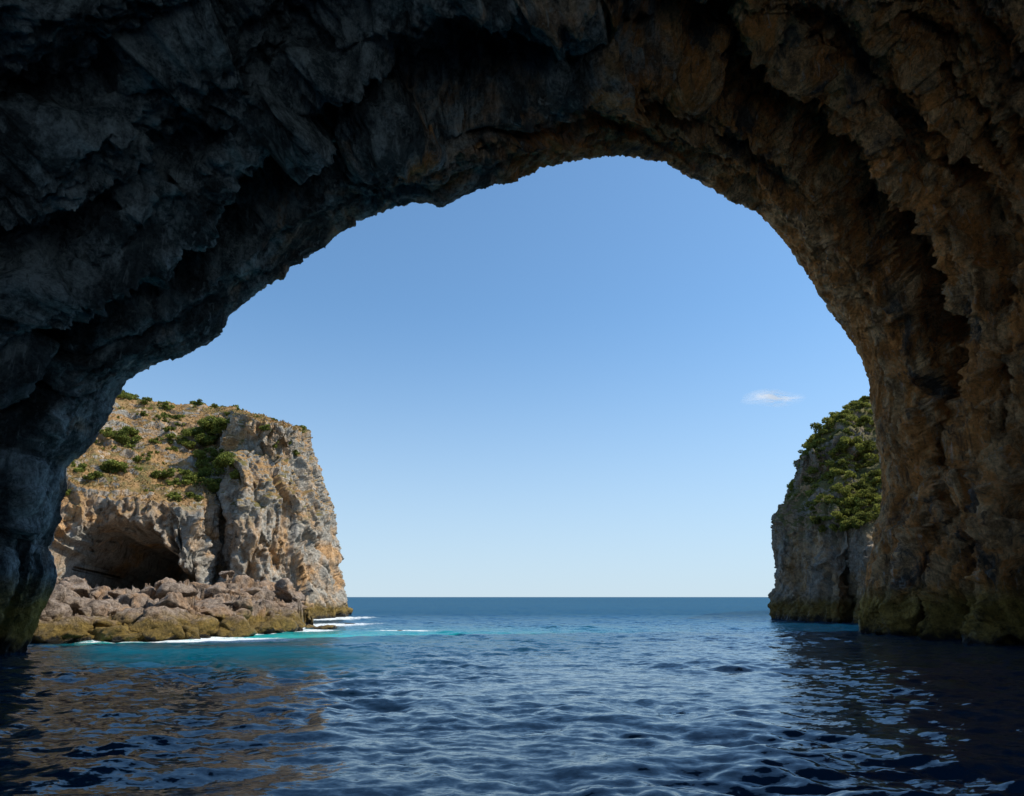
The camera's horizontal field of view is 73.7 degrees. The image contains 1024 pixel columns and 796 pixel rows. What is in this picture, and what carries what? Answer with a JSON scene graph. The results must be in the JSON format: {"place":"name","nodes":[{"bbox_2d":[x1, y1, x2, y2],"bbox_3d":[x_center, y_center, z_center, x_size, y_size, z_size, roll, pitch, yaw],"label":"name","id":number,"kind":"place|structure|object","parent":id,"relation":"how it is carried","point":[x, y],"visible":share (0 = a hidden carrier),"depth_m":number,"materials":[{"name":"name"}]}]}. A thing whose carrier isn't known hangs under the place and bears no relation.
{"place":"outdoors","nodes":[
{"label":"outdoors","id":0,"kind":"place"},
{"bbox_2d":[48,397,352,618],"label":"limestone headland","id":1,"kind":"structure","parent":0,"point":[269,515],"depth_m":99.79,"materials":[{"name":"beige stone"}]},
{"bbox_2d":[64,396,305,507],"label":"dry grass","id":2,"kind":"structure","parent":1,"relation":"on","point":[134,474],"depth_m":104.88,"materials":[{"name":"plant"}]},
{"bbox_2d":[65,390,306,501],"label":"hillside shrubs","id":3,"kind":"object","parent":1,"relation":"on","point":[214,425],"visible":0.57,"depth_m":108.10,"materials":[{"name":"green plant"}]},
{"bbox_2d":[122,155,869,596],"label":"sky","id":4,"kind":"structure","parent":0,"point":[547,382],"materials":[{"name":"blue"}]},
{"bbox_2d":[0,0,1023,654],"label":"sea cave arch","id":5,"kind":"structure","parent":0,"point":[180,178],"depth_m":44.07,"materials":[{"name":"stone"}]},
{"bbox_2d":[0,597,1023,795],"bbox_3d":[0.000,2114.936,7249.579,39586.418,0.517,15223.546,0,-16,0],"label":"sea","id":6,"kind":"structure","parent":0,"point":[592,696],"depth_m":19.20,"materials":[{"name":"blue liquid"}]},
{"bbox_2d":[50,574,313,636],"bbox_3d":[-37.041,22.884,74.155,43.078,7.755,63.167,13,-21,-38],"label":"rock shelf","id":7,"kind":"object","parent":6,"relation":"in","point":[259,613],"visible":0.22,"depth_m":61.88,"materials":[{"name":"brown stone"}]},
{"bbox_2d":[31,570,307,643],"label":"shore boulders","id":8,"kind":"object","parent":7,"relation":"on","point":[165,616],"visible":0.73,"depth_m":53.27,"materials":[{"name":"brown stone"}]},
{"bbox_2d":[305,623,402,630],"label":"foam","id":9,"kind":"object","parent":6,"relation":"in","point":[322,627],"visible":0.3,"depth_m":66.51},
{"bbox_2d":[756,393,791,401],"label":"cloud","id":10,"kind":"structure","parent":0,"point":[768,396],"depth_m":2695.76,"materials":[{"name":"white"}]},
{"bbox_2d":[767,399,882,623],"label":"wooded headland","id":11,"kind":"structure","parent":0,"point":[820,576],"depth_m":93.18,"materials":[{"name":"grey stone"}]},
{"bbox_2d":[785,395,881,532],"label":"wooded headland shrubs","id":12,"kind":"object","parent":11,"relation":"on","point":[864,487],"visible":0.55,"depth_m":96.74,"materials":[{"name":"green plant"}]}
]}

